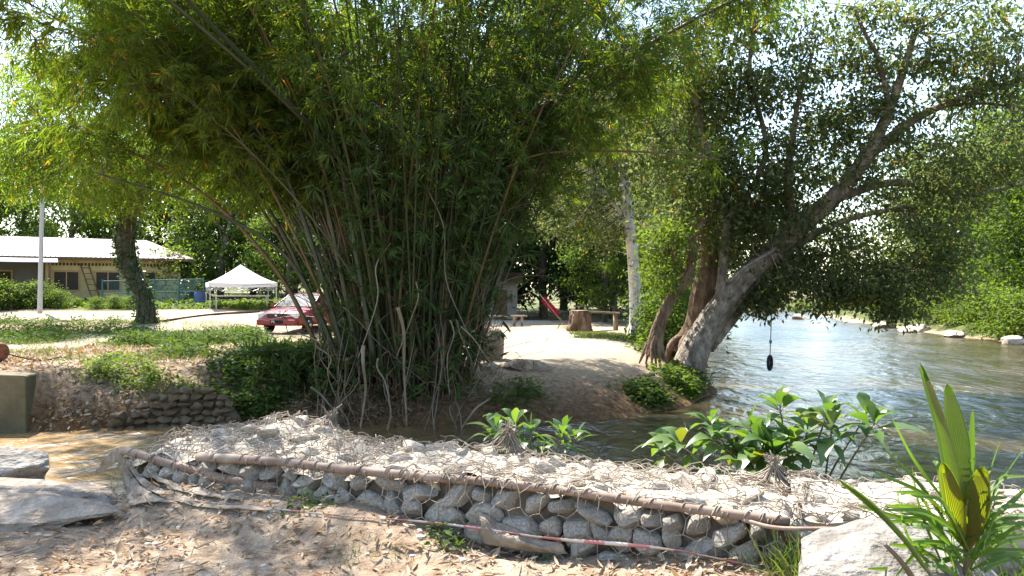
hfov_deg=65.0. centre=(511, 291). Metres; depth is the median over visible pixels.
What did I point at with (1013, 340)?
boulder
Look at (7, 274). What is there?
window
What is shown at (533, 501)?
stone
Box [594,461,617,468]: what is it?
stone
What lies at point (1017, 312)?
bush
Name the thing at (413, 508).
stone
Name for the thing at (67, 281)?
window
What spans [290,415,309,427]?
stone
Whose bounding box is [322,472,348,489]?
stone
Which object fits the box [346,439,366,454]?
stone
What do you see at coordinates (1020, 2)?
sky
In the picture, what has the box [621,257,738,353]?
bush
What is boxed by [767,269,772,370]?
rope swing
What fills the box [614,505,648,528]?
stone
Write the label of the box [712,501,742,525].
stone
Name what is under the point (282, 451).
stone
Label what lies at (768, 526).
stick
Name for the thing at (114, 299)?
bush
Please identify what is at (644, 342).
weeds
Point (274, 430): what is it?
stone
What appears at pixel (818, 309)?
bush
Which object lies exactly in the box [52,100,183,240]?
broadleaf tree
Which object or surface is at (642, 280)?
broadleaf tree
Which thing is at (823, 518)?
stone
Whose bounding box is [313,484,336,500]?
stone
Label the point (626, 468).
stone
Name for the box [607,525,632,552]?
stone
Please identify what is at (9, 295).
bush
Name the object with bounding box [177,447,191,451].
stone
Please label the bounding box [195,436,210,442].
stone
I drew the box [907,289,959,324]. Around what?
bush
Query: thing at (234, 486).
stone
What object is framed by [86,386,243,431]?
stone wall
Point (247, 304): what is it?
weeds
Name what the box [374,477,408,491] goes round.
stone
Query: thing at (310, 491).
stone
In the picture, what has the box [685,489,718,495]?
stone
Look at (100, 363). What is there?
weeds
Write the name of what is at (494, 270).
dark tree
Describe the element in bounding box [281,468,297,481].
stone
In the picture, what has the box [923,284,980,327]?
bush
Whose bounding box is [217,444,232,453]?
stone
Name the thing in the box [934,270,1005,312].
bush
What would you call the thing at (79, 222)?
broadleaf tree
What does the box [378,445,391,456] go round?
stone
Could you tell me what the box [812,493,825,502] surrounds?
stone
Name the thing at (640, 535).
stone
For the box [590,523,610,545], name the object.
stone
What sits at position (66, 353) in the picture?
grass
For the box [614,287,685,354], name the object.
bush
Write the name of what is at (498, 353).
boulder
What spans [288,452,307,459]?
stone
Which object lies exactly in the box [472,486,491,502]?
stone
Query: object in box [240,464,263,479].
stone
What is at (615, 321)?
wooden post
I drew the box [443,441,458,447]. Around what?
stone
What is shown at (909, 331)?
boulder
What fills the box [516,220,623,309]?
dark tree
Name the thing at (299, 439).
stone
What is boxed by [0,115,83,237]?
broadleaf tree
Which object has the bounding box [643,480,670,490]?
stone
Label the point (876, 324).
boulder
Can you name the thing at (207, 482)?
stone
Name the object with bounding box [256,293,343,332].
parked car
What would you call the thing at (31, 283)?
bush
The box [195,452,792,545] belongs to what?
wooden pole
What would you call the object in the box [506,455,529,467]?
stone
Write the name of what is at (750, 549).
stone
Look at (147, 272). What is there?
window
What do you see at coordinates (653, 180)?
dark tree
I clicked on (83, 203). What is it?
broadleaf tree
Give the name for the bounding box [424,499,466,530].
stone
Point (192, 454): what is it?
stone
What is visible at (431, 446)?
stone
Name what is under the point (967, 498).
coconut seedling
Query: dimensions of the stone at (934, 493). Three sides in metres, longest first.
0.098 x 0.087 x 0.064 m
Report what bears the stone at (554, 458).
on the gabion at (287, 429)
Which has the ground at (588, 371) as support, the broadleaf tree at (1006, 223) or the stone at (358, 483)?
the broadleaf tree at (1006, 223)
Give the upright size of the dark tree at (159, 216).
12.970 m
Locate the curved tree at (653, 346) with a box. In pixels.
[623,149,767,367]
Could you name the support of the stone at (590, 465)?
on the gabion at (287, 429)
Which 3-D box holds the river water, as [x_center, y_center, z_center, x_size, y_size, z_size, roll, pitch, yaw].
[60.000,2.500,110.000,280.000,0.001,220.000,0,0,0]
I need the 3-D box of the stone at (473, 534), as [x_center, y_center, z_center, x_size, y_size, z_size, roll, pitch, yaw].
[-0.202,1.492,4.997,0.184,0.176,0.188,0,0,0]
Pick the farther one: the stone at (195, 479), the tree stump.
the tree stump
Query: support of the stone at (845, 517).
on the gabion at (881, 494)
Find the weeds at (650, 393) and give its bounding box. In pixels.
[454,355,716,416]
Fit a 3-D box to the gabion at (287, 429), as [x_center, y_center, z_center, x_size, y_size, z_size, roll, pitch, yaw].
[-0.554,1.585,5.646,5.074,1.336,1.180,0,0,24]
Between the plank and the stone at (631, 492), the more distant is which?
the plank
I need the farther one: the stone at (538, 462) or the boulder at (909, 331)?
the boulder at (909, 331)
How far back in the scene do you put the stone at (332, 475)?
5.41 m
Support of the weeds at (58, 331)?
on the ground at (588, 371)
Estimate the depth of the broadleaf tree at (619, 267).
37.95 m
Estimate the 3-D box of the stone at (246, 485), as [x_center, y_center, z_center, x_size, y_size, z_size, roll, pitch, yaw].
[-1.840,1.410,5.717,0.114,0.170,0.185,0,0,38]
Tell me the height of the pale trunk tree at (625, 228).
11.932 m
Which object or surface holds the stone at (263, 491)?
on the stone
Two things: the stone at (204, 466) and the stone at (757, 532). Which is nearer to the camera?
the stone at (757, 532)
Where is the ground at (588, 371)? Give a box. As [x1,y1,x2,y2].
[0,285,1023,575]
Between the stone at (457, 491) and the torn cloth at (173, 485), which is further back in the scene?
the torn cloth at (173, 485)
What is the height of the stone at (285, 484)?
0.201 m
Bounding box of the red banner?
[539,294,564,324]
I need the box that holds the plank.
[590,311,619,313]
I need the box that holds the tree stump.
[566,310,592,331]
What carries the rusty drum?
on the ground at (588, 371)
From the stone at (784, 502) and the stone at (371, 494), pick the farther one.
the stone at (371, 494)
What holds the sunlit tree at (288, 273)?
on the ground at (588, 371)
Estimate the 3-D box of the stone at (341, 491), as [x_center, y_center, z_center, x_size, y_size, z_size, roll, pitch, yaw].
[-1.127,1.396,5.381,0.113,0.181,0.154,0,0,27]
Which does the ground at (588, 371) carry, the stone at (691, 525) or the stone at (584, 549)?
the stone at (584, 549)
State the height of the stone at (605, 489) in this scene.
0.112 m
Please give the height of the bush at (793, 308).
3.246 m
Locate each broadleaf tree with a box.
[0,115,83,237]
[0,135,60,234]
[0,139,34,235]
[2,135,138,238]
[31,111,151,237]
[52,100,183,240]
[84,127,216,284]
[165,190,256,292]
[538,172,648,321]
[589,181,700,315]
[613,173,732,306]
[862,146,957,285]
[912,109,1017,261]
[944,82,1023,293]
[961,76,1023,279]
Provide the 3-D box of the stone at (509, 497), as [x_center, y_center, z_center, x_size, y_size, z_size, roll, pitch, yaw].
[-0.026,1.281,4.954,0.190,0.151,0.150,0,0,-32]
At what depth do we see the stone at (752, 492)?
4.62 m
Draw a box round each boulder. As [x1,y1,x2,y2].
[0,446,49,479]
[0,477,118,504]
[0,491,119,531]
[478,326,503,359]
[480,362,504,372]
[503,359,552,370]
[791,314,808,319]
[798,518,997,575]
[872,321,896,327]
[897,326,916,332]
[910,324,930,331]
[943,330,963,337]
[1001,335,1023,344]
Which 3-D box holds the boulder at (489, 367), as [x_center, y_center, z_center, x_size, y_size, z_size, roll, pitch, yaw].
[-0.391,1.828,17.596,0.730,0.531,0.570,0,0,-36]
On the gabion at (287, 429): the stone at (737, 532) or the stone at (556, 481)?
the stone at (556, 481)
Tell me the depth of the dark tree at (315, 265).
62.59 m
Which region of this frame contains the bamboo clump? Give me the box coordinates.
[0,0,809,434]
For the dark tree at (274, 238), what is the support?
on the ground at (588, 371)
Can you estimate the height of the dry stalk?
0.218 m
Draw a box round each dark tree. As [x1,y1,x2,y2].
[137,168,255,296]
[194,173,298,294]
[218,195,311,293]
[240,191,333,293]
[277,226,352,292]
[307,85,423,291]
[419,177,515,309]
[496,77,612,317]
[496,180,585,306]
[512,75,620,309]
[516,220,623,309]
[534,84,683,317]
[595,70,705,305]
[616,91,780,281]
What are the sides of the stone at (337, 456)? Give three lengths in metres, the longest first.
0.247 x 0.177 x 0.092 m
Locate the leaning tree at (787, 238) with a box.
[648,0,1023,371]
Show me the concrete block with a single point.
(17, 389)
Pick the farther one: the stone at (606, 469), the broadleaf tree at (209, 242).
the broadleaf tree at (209, 242)
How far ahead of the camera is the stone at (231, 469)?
5.78 m
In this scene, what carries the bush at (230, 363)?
on the ground at (588, 371)
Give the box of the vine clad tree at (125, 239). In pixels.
[0,36,246,324]
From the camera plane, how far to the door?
43.56 m
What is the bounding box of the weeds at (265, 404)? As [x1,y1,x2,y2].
[162,374,304,421]
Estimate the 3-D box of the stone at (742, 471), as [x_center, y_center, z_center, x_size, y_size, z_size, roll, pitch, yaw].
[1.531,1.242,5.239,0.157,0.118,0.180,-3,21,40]
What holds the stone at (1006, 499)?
on the gabion at (881, 494)
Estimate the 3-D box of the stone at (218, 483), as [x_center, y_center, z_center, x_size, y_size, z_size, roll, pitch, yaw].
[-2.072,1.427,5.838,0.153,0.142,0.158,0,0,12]
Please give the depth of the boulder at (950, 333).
43.61 m
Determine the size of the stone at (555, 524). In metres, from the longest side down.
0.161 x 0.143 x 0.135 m
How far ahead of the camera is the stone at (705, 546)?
4.39 m
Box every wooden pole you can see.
[118,446,276,491]
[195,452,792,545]
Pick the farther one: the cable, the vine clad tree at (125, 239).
the vine clad tree at (125, 239)
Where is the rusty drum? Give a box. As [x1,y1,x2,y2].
[0,342,9,361]
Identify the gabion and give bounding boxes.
[111,404,820,570]
[777,470,1023,575]
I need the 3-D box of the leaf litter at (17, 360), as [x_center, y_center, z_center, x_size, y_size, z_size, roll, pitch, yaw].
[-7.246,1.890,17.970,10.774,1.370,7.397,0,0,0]
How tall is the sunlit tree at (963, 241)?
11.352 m
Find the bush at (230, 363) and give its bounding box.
[190,333,373,414]
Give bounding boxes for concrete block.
[0,371,35,431]
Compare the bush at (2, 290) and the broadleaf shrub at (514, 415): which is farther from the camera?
the bush at (2, 290)
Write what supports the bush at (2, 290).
on the ground at (588, 371)
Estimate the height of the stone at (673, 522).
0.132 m
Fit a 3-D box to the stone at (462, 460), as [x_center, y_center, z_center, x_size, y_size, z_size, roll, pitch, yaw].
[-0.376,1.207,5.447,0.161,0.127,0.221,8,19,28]
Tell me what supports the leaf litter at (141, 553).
on the ground at (588, 371)
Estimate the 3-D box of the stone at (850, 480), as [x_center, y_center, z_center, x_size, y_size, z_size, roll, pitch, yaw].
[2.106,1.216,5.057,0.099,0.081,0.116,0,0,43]
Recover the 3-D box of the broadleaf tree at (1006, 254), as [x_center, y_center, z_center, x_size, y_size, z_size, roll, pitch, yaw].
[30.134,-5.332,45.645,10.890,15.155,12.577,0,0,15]
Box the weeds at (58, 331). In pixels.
[0,312,170,346]
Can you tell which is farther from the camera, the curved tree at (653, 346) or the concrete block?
the curved tree at (653, 346)
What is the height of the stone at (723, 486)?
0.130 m
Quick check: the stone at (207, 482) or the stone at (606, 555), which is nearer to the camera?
the stone at (606, 555)
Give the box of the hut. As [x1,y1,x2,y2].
[479,272,522,318]
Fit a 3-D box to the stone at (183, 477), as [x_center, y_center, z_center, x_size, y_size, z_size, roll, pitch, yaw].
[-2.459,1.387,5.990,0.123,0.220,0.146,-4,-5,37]
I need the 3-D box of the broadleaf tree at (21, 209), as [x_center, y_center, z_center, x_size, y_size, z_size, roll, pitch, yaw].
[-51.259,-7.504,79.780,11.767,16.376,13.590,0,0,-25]
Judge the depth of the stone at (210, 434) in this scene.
6.61 m
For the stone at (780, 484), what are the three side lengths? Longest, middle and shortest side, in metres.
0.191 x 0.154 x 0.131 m
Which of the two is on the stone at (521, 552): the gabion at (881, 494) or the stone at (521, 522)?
the stone at (521, 522)
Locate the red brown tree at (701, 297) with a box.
[604,14,819,369]
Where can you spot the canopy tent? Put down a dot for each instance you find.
(240, 276)
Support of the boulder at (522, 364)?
on the ground at (588, 371)
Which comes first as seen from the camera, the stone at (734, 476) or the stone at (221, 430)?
the stone at (734, 476)
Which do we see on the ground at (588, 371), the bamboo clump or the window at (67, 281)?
the bamboo clump
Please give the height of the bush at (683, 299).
3.028 m
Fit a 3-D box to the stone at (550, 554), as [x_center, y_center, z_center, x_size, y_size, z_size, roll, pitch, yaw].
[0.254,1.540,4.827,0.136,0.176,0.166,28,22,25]
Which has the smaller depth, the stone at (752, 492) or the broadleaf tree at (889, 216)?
the stone at (752, 492)
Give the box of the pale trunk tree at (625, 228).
[523,13,717,335]
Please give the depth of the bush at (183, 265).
49.56 m
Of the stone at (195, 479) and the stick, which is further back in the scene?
the stone at (195, 479)
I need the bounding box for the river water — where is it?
[0,307,1023,495]
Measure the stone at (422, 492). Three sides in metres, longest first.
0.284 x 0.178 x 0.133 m
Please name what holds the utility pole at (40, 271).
on the ground at (588, 371)
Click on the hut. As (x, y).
(512, 310)
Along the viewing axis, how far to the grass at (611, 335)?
27.32 m
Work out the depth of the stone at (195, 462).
5.96 m
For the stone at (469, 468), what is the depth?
5.21 m
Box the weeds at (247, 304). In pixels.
[0,294,341,310]
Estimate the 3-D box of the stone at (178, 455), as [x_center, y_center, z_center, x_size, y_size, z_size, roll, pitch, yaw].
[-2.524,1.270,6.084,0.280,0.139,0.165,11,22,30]
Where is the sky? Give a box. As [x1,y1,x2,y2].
[0,0,1023,287]
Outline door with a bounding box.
[494,290,506,318]
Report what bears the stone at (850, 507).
on the gabion at (881, 494)
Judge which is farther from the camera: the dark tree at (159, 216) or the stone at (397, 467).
the dark tree at (159, 216)
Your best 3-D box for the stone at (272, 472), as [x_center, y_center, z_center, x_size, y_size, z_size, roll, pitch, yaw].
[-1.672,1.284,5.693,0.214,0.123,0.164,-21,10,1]
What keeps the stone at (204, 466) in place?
on the stone at (207, 482)
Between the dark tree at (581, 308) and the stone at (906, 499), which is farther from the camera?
the dark tree at (581, 308)
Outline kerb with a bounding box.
[160,311,259,321]
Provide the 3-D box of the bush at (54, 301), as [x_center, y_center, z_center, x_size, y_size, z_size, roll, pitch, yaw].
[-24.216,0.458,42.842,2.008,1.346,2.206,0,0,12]
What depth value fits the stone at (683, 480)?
4.96 m
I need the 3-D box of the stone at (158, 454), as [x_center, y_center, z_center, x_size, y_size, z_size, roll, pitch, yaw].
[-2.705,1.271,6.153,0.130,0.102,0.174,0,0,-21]
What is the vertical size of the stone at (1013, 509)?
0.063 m
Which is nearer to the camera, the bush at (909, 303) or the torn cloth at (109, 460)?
the torn cloth at (109, 460)
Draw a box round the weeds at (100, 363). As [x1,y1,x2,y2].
[55,347,211,401]
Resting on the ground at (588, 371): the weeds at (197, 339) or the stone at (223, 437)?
the weeds at (197, 339)
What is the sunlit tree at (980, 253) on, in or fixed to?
on the ground at (588, 371)
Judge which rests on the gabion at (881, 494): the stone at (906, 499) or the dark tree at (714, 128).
the stone at (906, 499)
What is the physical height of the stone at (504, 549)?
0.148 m
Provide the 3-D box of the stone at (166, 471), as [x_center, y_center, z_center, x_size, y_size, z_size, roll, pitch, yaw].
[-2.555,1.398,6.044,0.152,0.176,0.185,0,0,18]
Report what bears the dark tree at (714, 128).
on the ground at (588, 371)
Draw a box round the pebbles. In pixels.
[0,483,697,575]
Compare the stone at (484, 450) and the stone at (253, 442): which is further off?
the stone at (253, 442)
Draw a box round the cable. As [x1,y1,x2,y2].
[5,353,61,360]
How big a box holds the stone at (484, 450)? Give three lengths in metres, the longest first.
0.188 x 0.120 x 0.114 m
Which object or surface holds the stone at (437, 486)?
on the gabion at (287, 429)
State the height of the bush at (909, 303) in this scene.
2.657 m
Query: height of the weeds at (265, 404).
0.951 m
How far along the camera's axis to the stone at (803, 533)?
4.20 m
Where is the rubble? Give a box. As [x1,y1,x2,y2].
[39,370,179,430]
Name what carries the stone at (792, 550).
on the ground at (588, 371)
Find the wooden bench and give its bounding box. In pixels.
[489,315,526,326]
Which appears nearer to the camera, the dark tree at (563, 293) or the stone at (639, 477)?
the stone at (639, 477)
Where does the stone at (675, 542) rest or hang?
on the stone at (679, 548)
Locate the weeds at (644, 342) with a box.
[624,323,705,376]
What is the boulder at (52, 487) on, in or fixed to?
on the ground at (588, 371)
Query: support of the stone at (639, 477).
on the gabion at (287, 429)
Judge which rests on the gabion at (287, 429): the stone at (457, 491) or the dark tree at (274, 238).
the stone at (457, 491)
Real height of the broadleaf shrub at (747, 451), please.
1.294 m
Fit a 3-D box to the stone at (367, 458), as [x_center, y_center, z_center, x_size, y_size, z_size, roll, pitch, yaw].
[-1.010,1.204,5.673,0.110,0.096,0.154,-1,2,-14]
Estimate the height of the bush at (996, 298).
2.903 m
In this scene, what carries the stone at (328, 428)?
on the gabion at (287, 429)
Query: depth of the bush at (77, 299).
43.88 m
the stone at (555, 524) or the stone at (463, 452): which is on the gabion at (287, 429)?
the stone at (463, 452)
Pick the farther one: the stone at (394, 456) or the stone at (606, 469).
the stone at (394, 456)
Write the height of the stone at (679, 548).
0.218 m
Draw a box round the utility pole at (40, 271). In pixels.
[37,168,44,313]
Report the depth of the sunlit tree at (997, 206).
64.02 m
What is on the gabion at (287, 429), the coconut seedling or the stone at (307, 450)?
the stone at (307, 450)
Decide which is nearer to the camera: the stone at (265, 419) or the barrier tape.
the barrier tape
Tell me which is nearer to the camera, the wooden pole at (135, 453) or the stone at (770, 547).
the stone at (770, 547)
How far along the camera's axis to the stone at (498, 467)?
5.27 m
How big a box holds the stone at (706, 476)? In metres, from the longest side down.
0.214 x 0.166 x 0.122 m
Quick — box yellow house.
[0,236,193,304]
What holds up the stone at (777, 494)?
on the gabion at (287, 429)
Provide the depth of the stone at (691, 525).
4.42 m
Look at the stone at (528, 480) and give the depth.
5.09 m
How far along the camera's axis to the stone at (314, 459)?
5.62 m
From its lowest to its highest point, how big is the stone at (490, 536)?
0.194 m
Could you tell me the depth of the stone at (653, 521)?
4.52 m
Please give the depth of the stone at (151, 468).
6.08 m
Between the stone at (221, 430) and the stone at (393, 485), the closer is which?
the stone at (393, 485)
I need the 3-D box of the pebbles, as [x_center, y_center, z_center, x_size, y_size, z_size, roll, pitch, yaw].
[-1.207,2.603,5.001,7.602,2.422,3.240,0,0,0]
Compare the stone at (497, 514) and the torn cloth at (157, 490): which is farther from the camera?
the torn cloth at (157, 490)
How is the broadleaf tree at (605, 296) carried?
on the ground at (588, 371)
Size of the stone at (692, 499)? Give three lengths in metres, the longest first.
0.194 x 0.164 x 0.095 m
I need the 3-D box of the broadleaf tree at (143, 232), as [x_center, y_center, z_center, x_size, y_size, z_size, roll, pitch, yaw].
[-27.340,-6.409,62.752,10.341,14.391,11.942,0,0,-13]
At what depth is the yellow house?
47.09 m
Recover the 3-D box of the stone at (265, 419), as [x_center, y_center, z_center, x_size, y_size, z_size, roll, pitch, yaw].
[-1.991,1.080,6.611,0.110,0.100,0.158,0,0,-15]
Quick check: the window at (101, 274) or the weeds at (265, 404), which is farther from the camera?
the window at (101, 274)
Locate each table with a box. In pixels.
[212,295,269,308]
[574,306,618,320]
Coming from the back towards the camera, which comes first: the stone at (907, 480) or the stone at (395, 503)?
the stone at (395, 503)
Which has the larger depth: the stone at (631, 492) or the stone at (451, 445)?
the stone at (451, 445)
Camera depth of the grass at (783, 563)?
4.07 m
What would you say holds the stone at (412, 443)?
on the gabion at (287, 429)
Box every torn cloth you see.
[94,447,118,472]
[113,449,178,505]
[125,457,272,510]
[144,467,242,499]
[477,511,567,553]
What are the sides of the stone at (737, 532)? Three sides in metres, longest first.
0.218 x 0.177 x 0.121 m
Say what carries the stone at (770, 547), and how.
on the ground at (588, 371)
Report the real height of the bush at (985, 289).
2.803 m
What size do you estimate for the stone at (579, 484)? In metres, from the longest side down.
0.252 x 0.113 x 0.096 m
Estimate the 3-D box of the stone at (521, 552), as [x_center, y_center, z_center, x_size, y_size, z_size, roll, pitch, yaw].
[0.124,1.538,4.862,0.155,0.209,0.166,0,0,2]
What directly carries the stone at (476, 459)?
on the gabion at (287, 429)
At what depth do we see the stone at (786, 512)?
4.33 m
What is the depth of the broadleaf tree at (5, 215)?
63.36 m
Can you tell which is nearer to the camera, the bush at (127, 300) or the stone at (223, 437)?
the stone at (223, 437)
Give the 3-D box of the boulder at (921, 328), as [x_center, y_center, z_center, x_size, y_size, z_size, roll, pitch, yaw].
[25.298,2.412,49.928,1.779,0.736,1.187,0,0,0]
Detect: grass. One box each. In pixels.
[0,319,272,369]
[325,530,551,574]
[565,330,638,342]
[714,505,935,575]
[984,557,1023,575]
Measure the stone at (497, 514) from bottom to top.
0.217 m
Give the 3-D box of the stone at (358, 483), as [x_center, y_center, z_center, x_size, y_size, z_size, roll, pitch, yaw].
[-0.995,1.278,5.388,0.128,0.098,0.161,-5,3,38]
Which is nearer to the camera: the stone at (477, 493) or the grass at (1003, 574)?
the grass at (1003, 574)
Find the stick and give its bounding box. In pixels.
[741,518,829,530]
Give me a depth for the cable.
16.60 m
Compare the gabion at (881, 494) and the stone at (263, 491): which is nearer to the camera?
the gabion at (881, 494)
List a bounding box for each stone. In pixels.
[142,462,160,480]
[149,450,163,465]
[156,467,174,482]
[163,448,190,462]
[172,470,189,483]
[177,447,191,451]
[187,474,199,484]
[188,460,200,465]
[191,449,210,457]
[193,430,211,436]
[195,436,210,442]
[196,476,215,486]
[198,462,218,476]
[211,427,239,435]
[211,482,228,488]
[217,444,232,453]
[218,463,245,475]
[219,435,240,446]
[226,484,238,489]
[239,478,256,490]
[240,424,258,434]
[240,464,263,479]
[249,439,268,448]
[256,480,278,492]
[257,426,279,437]
[259,466,284,479]
[264,417,276,424]
[276,445,296,455]
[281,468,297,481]
[281,478,297,493]
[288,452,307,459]
[289,432,319,442]
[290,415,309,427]
[292,471,323,489]
[297,488,315,495]
[298,447,318,457]
[308,457,327,462]
[313,425,331,432]
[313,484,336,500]
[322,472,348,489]
[326,436,342,447]
[326,453,356,459]
[327,473,347,477]
[334,486,354,502]
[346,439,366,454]
[349,477,369,490]
[356,490,383,507]
[361,455,374,462]
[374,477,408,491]
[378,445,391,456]
[382,491,401,512]
[383,465,407,469]
[387,453,412,462]
[401,500,422,516]
[402,440,424,453]
[403,483,438,501]
[418,457,437,464]
[423,481,440,490]
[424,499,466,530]
[425,442,442,450]
[439,484,476,506]
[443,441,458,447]
[445,457,471,474]
[451,529,463,534]
[456,448,470,454]
[464,465,486,473]
[465,502,504,524]
[465,521,483,545]
[468,458,482,466]
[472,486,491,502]
[481,446,498,455]
[484,465,504,475]
[490,488,521,509]
[502,547,519,551]
[503,515,541,538]
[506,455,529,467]
[516,471,547,482]
[520,551,540,555]
[525,493,549,513]
[529,458,555,472]
[539,516,562,537]
[541,536,561,556]
[545,480,564,502]
[547,497,575,513]
[548,455,566,466]
[563,518,593,546]
[567,464,591,477]
[570,478,585,486]
[570,537,598,558]
[574,499,612,525]
[579,460,594,468]
[583,483,607,499]
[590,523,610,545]
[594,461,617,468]
[596,550,626,559]
[599,465,620,482]
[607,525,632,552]
[613,478,634,487]
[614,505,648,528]
[619,465,633,472]
[624,488,648,498]
[629,474,649,480]
[633,527,662,555]
[640,509,665,527]
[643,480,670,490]
[649,469,666,479]
[661,546,684,553]
[662,525,681,551]
[663,512,684,533]
[671,471,694,487]
[673,495,705,512]
[679,536,736,557]
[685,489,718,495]
[685,514,711,534]
[692,467,715,486]
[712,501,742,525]
[712,522,746,546]
[715,482,746,492]
[728,540,759,562]
[730,473,746,482]
[735,470,753,479]
[736,486,764,504]
[750,523,767,541]
[760,477,789,491]
[760,538,781,561]
[766,493,787,496]
[767,503,792,518]
[768,497,791,510]
[782,544,800,561]
[785,520,812,545]
[807,509,828,521]
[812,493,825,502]
[838,479,856,487]
[841,508,859,520]
[843,501,864,510]
[895,496,916,504]
[903,475,925,483]
[929,490,938,496]
[991,492,1008,505]
[1007,508,1022,516]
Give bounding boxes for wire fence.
[102,277,203,304]
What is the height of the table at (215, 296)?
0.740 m
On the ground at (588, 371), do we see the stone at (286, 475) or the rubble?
the rubble
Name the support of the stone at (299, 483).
on the ground at (588, 371)
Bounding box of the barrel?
[194,291,205,306]
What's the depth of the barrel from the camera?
45.25 m
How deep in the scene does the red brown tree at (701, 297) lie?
21.36 m
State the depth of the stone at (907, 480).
4.92 m
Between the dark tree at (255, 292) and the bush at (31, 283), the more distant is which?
the dark tree at (255, 292)
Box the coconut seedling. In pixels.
[838,363,1023,575]
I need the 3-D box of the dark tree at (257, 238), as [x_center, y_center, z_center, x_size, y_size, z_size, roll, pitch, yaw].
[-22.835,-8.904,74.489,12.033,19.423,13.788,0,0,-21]
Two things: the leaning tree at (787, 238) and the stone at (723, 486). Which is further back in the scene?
the leaning tree at (787, 238)
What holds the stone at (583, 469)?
on the gabion at (287, 429)
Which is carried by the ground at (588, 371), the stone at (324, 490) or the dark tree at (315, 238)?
the dark tree at (315, 238)
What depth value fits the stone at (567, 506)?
4.76 m
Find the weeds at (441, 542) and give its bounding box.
[265,485,476,561]
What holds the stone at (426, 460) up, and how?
on the gabion at (287, 429)
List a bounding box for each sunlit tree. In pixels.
[142,163,285,299]
[222,192,328,299]
[911,140,1023,290]
[916,184,1016,304]
[970,130,1023,278]
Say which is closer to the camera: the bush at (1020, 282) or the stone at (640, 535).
the stone at (640, 535)
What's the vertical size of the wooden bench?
0.516 m
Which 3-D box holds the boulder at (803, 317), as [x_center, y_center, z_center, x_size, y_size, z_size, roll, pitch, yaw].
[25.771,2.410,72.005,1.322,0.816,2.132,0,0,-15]
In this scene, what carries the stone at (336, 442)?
on the gabion at (287, 429)
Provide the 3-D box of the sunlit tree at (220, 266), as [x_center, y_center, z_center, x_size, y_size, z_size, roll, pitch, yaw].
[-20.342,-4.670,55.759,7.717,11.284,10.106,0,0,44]
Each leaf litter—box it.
[0,340,413,429]
[0,479,1019,575]
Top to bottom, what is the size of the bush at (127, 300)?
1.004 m
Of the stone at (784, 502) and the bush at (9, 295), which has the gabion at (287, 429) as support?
the stone at (784, 502)
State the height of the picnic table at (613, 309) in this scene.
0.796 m
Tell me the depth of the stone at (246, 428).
6.37 m
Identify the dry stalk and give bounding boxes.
[883,543,914,575]
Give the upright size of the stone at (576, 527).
0.181 m
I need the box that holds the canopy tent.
[205,264,276,310]
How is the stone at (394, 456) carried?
on the gabion at (287, 429)
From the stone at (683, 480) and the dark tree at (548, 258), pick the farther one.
the dark tree at (548, 258)
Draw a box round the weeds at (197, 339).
[108,323,277,358]
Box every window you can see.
[0,270,12,288]
[52,270,79,291]
[94,270,120,291]
[142,271,156,291]
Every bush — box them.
[0,273,28,308]
[0,279,35,309]
[9,278,64,308]
[36,287,77,308]
[67,297,87,307]
[84,296,107,308]
[101,294,128,308]
[119,295,135,309]
[127,242,209,300]
[190,333,373,414]
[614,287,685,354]
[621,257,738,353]
[622,276,725,340]
[783,299,813,311]
[806,302,841,312]
[890,290,932,319]
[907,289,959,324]
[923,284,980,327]
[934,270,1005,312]
[935,279,1020,326]
[956,288,1023,339]
[957,269,1023,318]
[972,285,1023,340]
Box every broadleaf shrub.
[467,408,591,457]
[633,385,929,481]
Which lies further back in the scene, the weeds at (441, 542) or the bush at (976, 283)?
the bush at (976, 283)
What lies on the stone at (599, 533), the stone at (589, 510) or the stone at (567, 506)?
the stone at (589, 510)
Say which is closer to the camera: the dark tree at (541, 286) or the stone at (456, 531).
the stone at (456, 531)
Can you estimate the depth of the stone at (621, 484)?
4.96 m
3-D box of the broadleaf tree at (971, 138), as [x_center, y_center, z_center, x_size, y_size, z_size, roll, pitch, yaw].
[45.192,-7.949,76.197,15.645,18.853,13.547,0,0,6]
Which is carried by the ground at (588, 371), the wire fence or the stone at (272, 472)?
the wire fence
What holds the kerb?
on the ground at (588, 371)
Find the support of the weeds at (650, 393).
on the ground at (588, 371)
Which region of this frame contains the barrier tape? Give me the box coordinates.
[168,499,757,567]
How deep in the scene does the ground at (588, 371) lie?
14.39 m
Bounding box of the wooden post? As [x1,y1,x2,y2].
[613,314,617,329]
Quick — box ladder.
[80,263,100,298]
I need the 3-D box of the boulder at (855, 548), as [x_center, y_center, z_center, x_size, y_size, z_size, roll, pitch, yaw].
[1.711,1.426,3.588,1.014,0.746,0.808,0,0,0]
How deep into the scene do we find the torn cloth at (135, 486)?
5.96 m
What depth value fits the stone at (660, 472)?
5.26 m
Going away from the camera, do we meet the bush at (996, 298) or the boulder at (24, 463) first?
the boulder at (24, 463)

